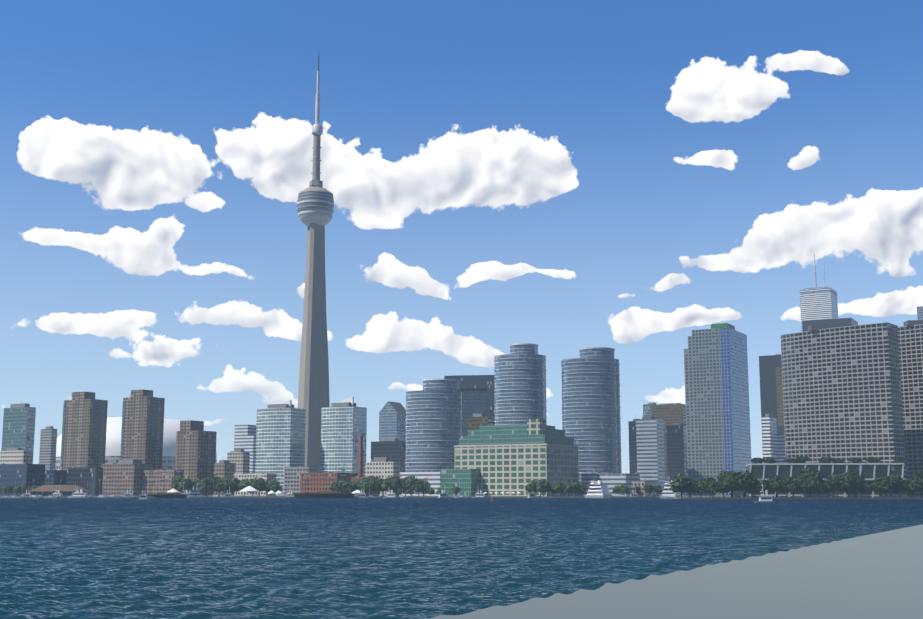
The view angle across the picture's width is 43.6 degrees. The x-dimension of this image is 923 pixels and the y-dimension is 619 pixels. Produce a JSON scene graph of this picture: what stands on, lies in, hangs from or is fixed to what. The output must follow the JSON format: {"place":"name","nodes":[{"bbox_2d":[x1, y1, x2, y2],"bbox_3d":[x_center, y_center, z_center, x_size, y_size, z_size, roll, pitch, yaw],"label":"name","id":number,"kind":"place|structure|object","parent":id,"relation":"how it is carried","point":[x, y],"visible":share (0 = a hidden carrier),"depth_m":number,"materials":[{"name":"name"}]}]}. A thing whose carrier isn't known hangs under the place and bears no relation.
{"place":"outdoors","nodes":[
{"label":"outdoors","id":0,"kind":"place"},
{"bbox_2d":[1,401,35,463],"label":"teal glass tower","id":1,"kind":"structure","parent":0,"point":[19,425],"depth_m":1164.20,"materials":[{"name":"glass"}]},
{"bbox_2d":[175,420,216,494],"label":"brown tower","id":2,"kind":"structure","parent":0,"point":[195,459],"depth_m":1005.78,"materials":[{"name":"concrete"}]},
{"bbox_2d":[320,397,366,476],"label":"condo tower","id":3,"kind":"structure","parent":0,"point":[343,425],"depth_m":1001.61,"materials":[{"name":"teal glass"}]},
{"bbox_2d":[0,0,922,473],"bbox_3d":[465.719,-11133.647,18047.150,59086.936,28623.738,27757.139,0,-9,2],"label":"sky","id":4,"kind":"structure","parent":0,"point":[642,188],"depth_m":29083.69,"materials":[{"name":"blue"}]},
{"bbox_2d":[0,498,922,618],"bbox_3d":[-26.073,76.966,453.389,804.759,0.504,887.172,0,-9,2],"label":"water surface","id":5,"kind":"object","parent":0,"point":[248,558],"visible":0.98,"depth_m":122.39,"materials":[{"name":"liquid"}]},
{"bbox_2d":[68,486,88,497],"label":"boat","id":6,"kind":"object","parent":5,"relation":"on","point":[76,494],"visible":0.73,"depth_m":864.14,"materials":[{"name":"white plastic"}]},
{"bbox_2d":[135,467,185,497],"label":"ship","id":7,"kind":"object","parent":5,"relation":"on","point":[164,494],"visible":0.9,"depth_m":865.62,"materials":[{"name":"brown wood"}]},
{"bbox_2d":[187,481,205,497],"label":"boat","id":8,"kind":"object","parent":5,"relation":"on","point":[193,493],"visible":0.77,"depth_m":859.59,"materials":[{"name":"white plastic"}]},
{"bbox_2d":[285,461,353,497],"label":"tall ship","id":9,"kind":"object","parent":5,"relation":"on","point":[329,494],"visible":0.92,"depth_m":859.26,"materials":[{"name":"brown wood"}]},
{"bbox_2d":[584,480,611,497],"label":"ferry boat","id":10,"kind":"object","parent":5,"relation":"on","point":[597,489],"visible":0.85,"depth_m":827.23,"materials":[{"name":"white metal"}]},
{"bbox_2d":[659,477,683,498],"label":"ferry boat","id":11,"kind":"object","parent":5,"relation":"on","point":[666,492],"visible":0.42,"depth_m":796.23,"materials":[{"name":"white metal"}]},
{"bbox_2d":[754,486,773,502],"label":"boat","id":12,"kind":"object","parent":5,"relation":"on","point":[766,498],"visible":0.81,"depth_m":545.07,"materials":[{"name":"white metal"}]},
{"bbox_2d":[0,495,922,498],"bbox_3d":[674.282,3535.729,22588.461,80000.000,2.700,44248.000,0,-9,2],"label":"seawall","id":13,"kind":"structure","parent":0,"point":[684,497],"depth_m":852.23,"materials":[{"name":"concrete"}]},
{"bbox_2d":[0,446,30,463],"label":"building","id":14,"kind":"structure","parent":13,"relation":"on","point":[18,455],"depth_m":1008.30,"materials":[{"name":"concrete"}]},
{"bbox_2d":[0,463,44,495],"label":"building","id":15,"kind":"structure","parent":13,"relation":"on","point":[28,475],"depth_m":936.94,"materials":[{"name":"glass"}]},
{"bbox_2d":[39,425,56,469],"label":"grey slab","id":16,"kind":"structure","parent":13,"relation":"on","point":[48,444],"depth_m":1408.80,"materials":[{"name":"concrete"}]},
{"bbox_2d":[44,469,66,484],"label":"building","id":17,"kind":"structure","parent":13,"relation":"on","point":[57,477],"depth_m":962.27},
{"bbox_2d":[30,485,88,495],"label":"pavilion","id":18,"kind":"structure","parent":13,"relation":"on","point":[65,490],"depth_m":895.31,"materials":[{"name":"brown wood"}]},
{"bbox_2d":[60,392,107,469],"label":"brown tower","id":19,"kind":"structure","parent":13,"relation":"on","point":[84,428],"depth_m":1062.84,"materials":[{"name":"concrete"}]},
{"bbox_2d":[66,466,102,495],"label":"building","id":20,"kind":"structure","parent":13,"relation":"on","point":[92,477],"depth_m":942.40,"materials":[{"name":"glass"}]},
{"bbox_2d":[101,457,152,495],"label":"building","id":21,"kind":"structure","parent":13,"relation":"on","point":[129,472],"depth_m":964.38,"materials":[{"name":"concrete"}]},
{"bbox_2d":[55,417,216,469],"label":"stadium dome","id":22,"kind":"structure","parent":13,"relation":"on","point":[113,438],"depth_m":1650.32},
{"bbox_2d":[120,389,164,469],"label":"brown tower","id":23,"kind":"structure","parent":13,"relation":"on","point":[142,424],"depth_m":1030.91,"materials":[{"name":"concrete"}]},
{"bbox_2d":[142,463,183,493],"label":"building","id":24,"kind":"structure","parent":13,"relation":"on","point":[159,476],"depth_m":953.61,"materials":[{"name":"concrete"}]},
{"bbox_2d":[170,475,183,491],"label":"park tree","id":25,"kind":"object","parent":13,"relation":"on","point":[175,486],"visible":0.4,"depth_m":912.04,"materials":[{"name":"green plant"}]},
{"bbox_2d":[178,477,194,490],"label":"park tree","id":26,"kind":"object","parent":13,"relation":"on","point":[184,485],"visible":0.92,"depth_m":905.05,"materials":[{"name":"green plant"}]},
{"bbox_2d":[198,478,212,495],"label":"park tree","id":27,"kind":"object","parent":13,"relation":"on","point":[205,487],"visible":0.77,"depth_m":895.70,"materials":[{"name":"green plant"}]},
{"bbox_2d":[202,474,222,495],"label":"park tree","id":28,"kind":"object","parent":13,"relation":"on","point":[213,479],"visible":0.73,"depth_m":899.06,"materials":[{"name":"green plant"}]},
{"bbox_2d":[213,480,225,495],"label":"park tree","id":29,"kind":"object","parent":13,"relation":"on","point":[218,487],"visible":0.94,"depth_m":895.77,"materials":[{"name":"green plant"}]},
{"bbox_2d":[213,460,235,494],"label":"building","id":30,"kind":"structure","parent":13,"relation":"on","point":[224,469],"depth_m":998.57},
{"bbox_2d":[224,480,237,492],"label":"park tree","id":31,"kind":"object","parent":13,"relation":"on","point":[232,485],"visible":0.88,"depth_m":904.16,"materials":[{"name":"green plant"}]},
{"bbox_2d":[227,449,249,473],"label":"beige block","id":32,"kind":"structure","parent":13,"relation":"on","point":[240,458],"depth_m":1119.05,"materials":[{"name":"concrete"}]},
{"bbox_2d":[237,478,251,495],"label":"park tree","id":33,"kind":"object","parent":13,"relation":"on","point":[245,482],"visible":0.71,"depth_m":910.85,"materials":[{"name":"green plant"}]},
{"bbox_2d":[234,425,255,473],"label":"white office","id":34,"kind":"structure","parent":13,"relation":"on","point":[245,438],"depth_m":1254.48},
{"bbox_2d":[239,486,258,495],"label":"event tent","id":35,"kind":"object","parent":13,"relation":"on","point":[249,489],"visible":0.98,"depth_m":877.95,"materials":[{"name":"white fabric"}]},
{"bbox_2d":[233,473,275,495],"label":"building","id":36,"kind":"structure","parent":13,"relation":"on","point":[266,477],"depth_m":949.75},
{"bbox_2d":[249,477,268,495],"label":"park tree","id":37,"kind":"object","parent":13,"relation":"on","point":[256,483],"visible":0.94,"depth_m":912.52,"materials":[{"name":"green plant"}]},
{"bbox_2d":[270,482,282,492],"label":"park tree","id":38,"kind":"object","parent":13,"relation":"on","point":[275,487],"visible":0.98,"depth_m":909.93,"materials":[{"name":"green plant"}]},
{"bbox_2d":[255,400,305,494],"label":"condo tower","id":39,"kind":"structure","parent":13,"relation":"on","point":[280,436],"depth_m":1003.61,"materials":[{"name":"teal glass"}]},
{"bbox_2d":[284,466,314,494],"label":"building","id":40,"kind":"structure","parent":13,"relation":"on","point":[292,476],"depth_m":989.10,"materials":[{"name":"grey concrete"}]},
{"bbox_2d":[297,50,333,472],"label":"observation tower","id":41,"kind":"structure","parent":13,"relation":"on","point":[315,205],"depth_m":1395.42,"materials":[{"name":"concrete"}]},
{"bbox_2d":[300,472,357,492],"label":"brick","id":42,"kind":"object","parent":13,"relation":"on","point":[317,483],"visible":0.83,"depth_m":930.90,"materials":[{"name":"brick"}]},
{"bbox_2d":[330,479,346,491],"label":"quay tree","id":43,"kind":"object","parent":13,"relation":"on","point":[336,486],"visible":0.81,"depth_m":893.59,"materials":[{"name":"green plant"}]},
{"bbox_2d":[341,481,354,492],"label":"quay tree","id":44,"kind":"object","parent":13,"relation":"on","point":[348,489],"visible":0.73,"depth_m":894.79,"materials":[{"name":"green plant"}]},
{"bbox_2d":[358,436,362,476],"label":"brick chimney stack","id":45,"kind":"object","parent":13,"relation":"on","point":[360,468],"visible":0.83,"depth_m":951.67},
{"bbox_2d":[351,467,377,495],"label":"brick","id":46,"kind":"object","parent":13,"relation":"on","point":[361,478],"visible":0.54,"depth_m":915.75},
{"bbox_2d":[360,478,376,495],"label":"quay tree","id":47,"kind":"object","parent":13,"relation":"on","point":[364,483],"visible":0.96,"depth_m":890.93,"materials":[{"name":"green plant"}]},
{"bbox_2d":[371,477,384,495],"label":"quay tree","id":48,"kind":"object","parent":13,"relation":"on","point":[377,489],"visible":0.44,"depth_m":894.86,"materials":[{"name":"green plant"}]},
{"bbox_2d":[365,457,399,495],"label":"building","id":49,"kind":"structure","parent":13,"relation":"on","point":[382,467],"depth_m":977.18,"materials":[{"name":"concrete"}]},
{"bbox_2d":[371,438,405,471],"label":"office building","id":50,"kind":"structure","parent":13,"relation":"on","point":[394,449],"depth_m":1079.01,"materials":[{"name":"grey glass"}]},
{"bbox_2d":[379,475,400,492],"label":"quay tree","id":51,"kind":"object","parent":13,"relation":"on","point":[391,483],"visible":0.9,"depth_m":881.05,"materials":[{"name":"green plant"}]},
{"bbox_2d":[379,401,405,440],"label":"skyscraper","id":52,"kind":"structure","parent":13,"relation":"on","point":[392,419],"depth_m":1504.43,"materials":[{"name":"glass"}]},
{"bbox_2d":[402,475,419,495],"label":"quay tree","id":53,"kind":"object","parent":13,"relation":"on","point":[408,481],"visible":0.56,"depth_m":887.70,"materials":[{"name":"green plant"}]},
{"bbox_2d":[411,480,423,495],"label":"quay tree","id":54,"kind":"object","parent":13,"relation":"on","point":[418,486],"visible":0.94,"depth_m":882.83,"materials":[{"name":"green plant"}]},
{"bbox_2d":[399,471,439,495],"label":"building","id":55,"kind":"structure","parent":13,"relation":"on","point":[433,480],"depth_m":934.60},
{"bbox_2d":[405,379,461,471],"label":"skyscraper","id":56,"kind":"structure","parent":13,"relation":"on","point":[433,409],"depth_m":978.41,"materials":[{"name":"blue glass"}]},
{"bbox_2d":[1,483,908,496],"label":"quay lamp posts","id":57,"kind":"object","parent":13,"relation":"on","point":[412,489],"visible":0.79,"depth_m":875.40,"materials":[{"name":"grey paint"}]},
{"bbox_2d":[466,413,494,435],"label":"building","id":58,"kind":"structure","parent":13,"relation":"on","point":[476,420],"depth_m":1080.98,"materials":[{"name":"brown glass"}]},
{"bbox_2d":[494,343,546,424],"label":"skyscraper","id":59,"kind":"structure","parent":13,"relation":"on","point":[520,370],"depth_m":1011.51,"materials":[{"name":"blue glass"}]},
{"bbox_2d":[525,480,537,495],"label":"tree","id":60,"kind":"object","parent":13,"relation":"on","point":[530,487],"visible":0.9,"depth_m":861.15,"materials":[{"name":"green plant"}]},
{"bbox_2d":[535,479,549,495],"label":"tree","id":61,"kind":"object","parent":13,"relation":"on","point":[544,486],"visible":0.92,"depth_m":858.76,"materials":[{"name":"green plant"}]},
{"bbox_2d":[554,482,565,495],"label":"tree","id":62,"kind":"object","parent":13,"relation":"on","point":[560,487],"visible":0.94,"depth_m":856.92,"materials":[{"name":"green plant"}]},
{"bbox_2d":[564,483,574,495],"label":"tree","id":63,"kind":"object","parent":13,"relation":"on","point":[569,488],"visible":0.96,"depth_m":854.94,"materials":[{"name":"green plant"}]},
{"bbox_2d":[561,347,621,495],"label":"skyscraper","id":64,"kind":"structure","parent":13,"relation":"on","point":[591,418],"depth_m":956.74,"materials":[{"name":"blue glass"}]},
{"bbox_2d":[581,472,639,495],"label":"building","id":65,"kind":"structure","parent":13,"relation":"on","point":[611,481],"depth_m":921.47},
{"bbox_2d":[618,484,630,495],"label":"tree","id":66,"kind":"object","parent":13,"relation":"on","point":[622,488],"visible":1,"depth_m":871.49,"materials":[{"name":"green plant"}]},
{"bbox_2d":[628,415,636,473],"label":"building","id":67,"kind":"structure","parent":13,"relation":"on","point":[632,449],"depth_m":1139.21,"materials":[{"name":"glass"}]},
{"bbox_2d":[631,476,658,495],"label":"building","id":68,"kind":"structure","parent":13,"relation":"on","point":[642,483],"depth_m":887.60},
{"bbox_2d":[643,484,655,495],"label":"tree","id":69,"kind":"object","parent":13,"relation":"on","point":[650,488],"visible":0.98,"depth_m":875.21,"materials":[{"name":"green plant"}]},
{"bbox_2d":[643,402,656,415],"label":"building","id":70,"kind":"structure","parent":13,"relation":"on","point":[647,410],"depth_m":1493.49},
{"bbox_2d":[636,416,664,494],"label":"white office slab","id":71,"kind":"structure","parent":13,"relation":"on","point":[650,447],"depth_m":1090.50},
{"bbox_2d":[666,419,687,494],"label":"dark glass slab","id":72,"kind":"structure","parent":13,"relation":"on","point":[676,439],"depth_m":1187.20,"materials":[{"name":"glass"}]},
{"bbox_2d":[669,474,689,496],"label":"tree","id":73,"kind":"object","parent":13,"relation":"on","point":[680,484],"visible":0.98,"depth_m":740.96,"materials":[{"name":"green plant"}]},
{"bbox_2d":[686,478,699,496],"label":"tree","id":74,"kind":"object","parent":13,"relation":"on","point":[693,487],"visible":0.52,"depth_m":742.75,"materials":[{"name":"green plant"}]},
{"bbox_2d":[695,481,708,496],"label":"tree","id":75,"kind":"object","parent":13,"relation":"on","point":[702,486],"visible":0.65,"depth_m":742.98,"materials":[{"name":"green plant"}]},
{"bbox_2d":[701,476,718,496],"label":"tree","id":76,"kind":"object","parent":13,"relation":"on","point":[713,479],"visible":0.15,"depth_m":752.16,"materials":[{"name":"green plant"}]},
{"bbox_2d":[705,481,719,496],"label":"tree","id":77,"kind":"object","parent":13,"relation":"on","point":[712,489],"visible":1,"depth_m":740.51,"materials":[{"name":"green plant"}]},
{"bbox_2d":[717,470,738,496],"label":"tree","id":78,"kind":"object","parent":13,"relation":"on","point":[729,480],"visible":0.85,"depth_m":743.01,"materials":[{"name":"green plant"}]},
{"bbox_2d":[734,470,758,496],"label":"tree","id":79,"kind":"object","parent":13,"relation":"on","point":[747,480],"visible":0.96,"depth_m":740.43,"materials":[{"name":"green plant"}]},
{"bbox_2d":[754,478,769,492],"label":"tree","id":80,"kind":"object","parent":13,"relation":"on","point":[763,483],"visible":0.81,"depth_m":738.82,"materials":[{"name":"green plant"}]},
{"bbox_2d":[761,414,776,462],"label":"building","id":81,"kind":"structure","parent":13,"relation":"on","point":[769,430],"depth_m":1324.84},
{"bbox_2d":[768,475,785,496],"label":"tree","id":82,"kind":"object","parent":13,"relation":"on","point":[775,484],"visible":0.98,"depth_m":738.38,"materials":[{"name":"green plant"}]},
{"bbox_2d":[776,434,785,462],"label":"building","id":83,"kind":"structure","parent":13,"relation":"on","point":[781,453],"depth_m":1339.11,"materials":[{"name":"glass"}]},
{"bbox_2d":[780,476,793,496],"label":"tree","id":84,"kind":"object","parent":13,"relation":"on","point":[786,480],"visible":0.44,"depth_m":739.89,"materials":[{"name":"green plant"}]},
{"bbox_2d":[785,480,799,496],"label":"tree","id":85,"kind":"object","parent":13,"relation":"on","point":[795,485],"visible":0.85,"depth_m":737.43,"materials":[{"name":"green plant"}]},
{"bbox_2d":[800,479,814,496],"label":"tree","id":86,"kind":"object","parent":13,"relation":"on","point":[806,487],"visible":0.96,"depth_m":739.49,"materials":[{"name":"green plant"}]},
{"bbox_2d":[793,467,822,496],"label":"tree","id":87,"kind":"object","parent":13,"relation":"on","point":[809,473],"visible":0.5,"depth_m":752.72,"materials":[{"name":"green plant"}]},
{"bbox_2d":[810,478,825,496],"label":"tree","id":88,"kind":"object","parent":13,"relation":"on","point":[820,486],"visible":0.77,"depth_m":740.44,"materials":[{"name":"green plant"}]},
{"bbox_2d":[746,463,905,496],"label":"hotel podium","id":89,"kind":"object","parent":13,"relation":"on","point":[868,471],"visible":0.6,"depth_m":759.60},
{"bbox_2d":[795,456,810,462],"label":"tree","id":90,"kind":"object","parent":89,"relation":"on","point":[801,459],"visible":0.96,"depth_m":785.51,"materials":[{"name":"green plant"}]},
{"bbox_2d":[819,456,834,462],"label":"tree","id":91,"kind":"object","parent":89,"relation":"on","point":[825,459],"visible":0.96,"depth_m":781.84,"materials":[{"name":"green plant"}]},
{"bbox_2d":[823,479,834,495],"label":"tree","id":92,"kind":"object","parent":13,"relation":"on","point":[827,488],"visible":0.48,"depth_m":742.28,"materials":[{"name":"green plant"}]},
{"bbox_2d":[827,471,844,496],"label":"tree","id":93,"kind":"object","parent":13,"relation":"on","point":[834,479],"visible":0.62,"depth_m":740.22,"materials":[{"name":"green plant"}]},
{"bbox_2d":[780,322,907,496],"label":"hotel tower","id":94,"kind":"structure","parent":13,"relation":"on","point":[842,394],"depth_m":812.90,"materials":[{"name":"concrete"}]},
{"bbox_2d":[839,469,858,496],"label":"tree","id":95,"kind":"object","parent":13,"relation":"on","point":[847,480],"visible":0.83,"depth_m":736.96,"materials":[{"name":"green plant"}]},
{"bbox_2d":[849,472,864,496],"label":"tree","id":96,"kind":"object","parent":13,"relation":"on","point":[859,486],"visible":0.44,"depth_m":737.68,"materials":[{"name":"green plant"}]},
{"bbox_2d":[859,481,873,496],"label":"tree","id":97,"kind":"object","parent":13,"relation":"on","point":[867,488],"visible":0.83,"depth_m":740.57,"materials":[{"name":"green plant"}]},
{"bbox_2d":[871,475,886,496],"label":"tree","id":98,"kind":"object","parent":13,"relation":"on","point":[876,485],"visible":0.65,"depth_m":742.49,"materials":[{"name":"green plant"}]},
{"bbox_2d":[881,473,901,496],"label":"tree","id":99,"kind":"object","parent":13,"relation":"on","point":[890,481],"visible":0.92,"depth_m":737.43,"materials":[{"name":"green plant"}]},
{"bbox_2d":[893,477,909,496],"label":"tree","id":100,"kind":"object","parent":13,"relation":"on","point":[903,486],"visible":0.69,"depth_m":738.38,"materials":[{"name":"green plant"}]},
{"bbox_2d":[909,473,922,496],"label":"tree","id":101,"kind":"object","parent":13,"relation":"on","point":[916,484],"visible":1,"depth_m":735.14,"materials":[{"name":"green plant"}]},
{"bbox_2d":[917,306,922,319],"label":"skyscraper","id":102,"kind":"structure","parent":13,"relation":"on","point":[919,312],"depth_m":1713.56,"materials":[{"name":"blue glass"}]},
{"bbox_2d":[444,375,494,435],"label":"office building","id":103,"kind":"structure","parent":0,"point":[477,391],"depth_m":1189.65,"materials":[{"name":"glass"}]},
{"bbox_2d":[440,419,578,495],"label":"building","id":104,"kind":"structure","parent":0,"point":[504,459],"depth_m":893.57,"materials":[{"name":"concrete"}]},
{"bbox_2d":[651,403,685,480],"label":"high-rise building","id":105,"kind":"structure","parent":0,"point":[666,413],"depth_m":1444.26,"materials":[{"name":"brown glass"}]},
{"bbox_2d":[429,524,922,618],"label":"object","id":106,"kind":"structure","parent":0,"point":[877,575],"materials":[{"name":"concrete"}]},
{"bbox_2d":[684,323,750,495],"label":"skyscraper","id":107,"kind":"structure","parent":0,"point":[718,435],"depth_m":1002.17,"materials":[{"name":"clear glass"}]},
{"bbox_2d":[759,354,784,448],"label":"skyscraper","id":108,"kind":"structure","parent":0,"point":[768,364],"depth_m":1509.21,"materials":[{"name":"glass"}]},
{"bbox_2d":[776,367,783,425],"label":"skyscraper","id":109,"kind":"structure","parent":108,"relation":"attached to","point":[780,406],"depth_m":1500.13,"materials":[{"name":"concrete"}]},
{"bbox_2d":[800,287,837,331],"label":"skyscraper","id":110,"kind":"structure","parent":0,"point":[818,303],"depth_m":2321.60,"materials":[{"name":"stone"}]},
{"bbox_2d":[802,318,857,331],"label":"building","id":111,"kind":"structure","parent":0,"point":[842,322],"depth_m":1916.34,"materials":[{"name":"concrete"}]},
{"bbox_2d":[898,320,922,496],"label":"hotel tower","id":112,"kind":"structure","parent":0,"point":[910,335],"depth_m":850.60,"materials":[{"name":"concrete"}]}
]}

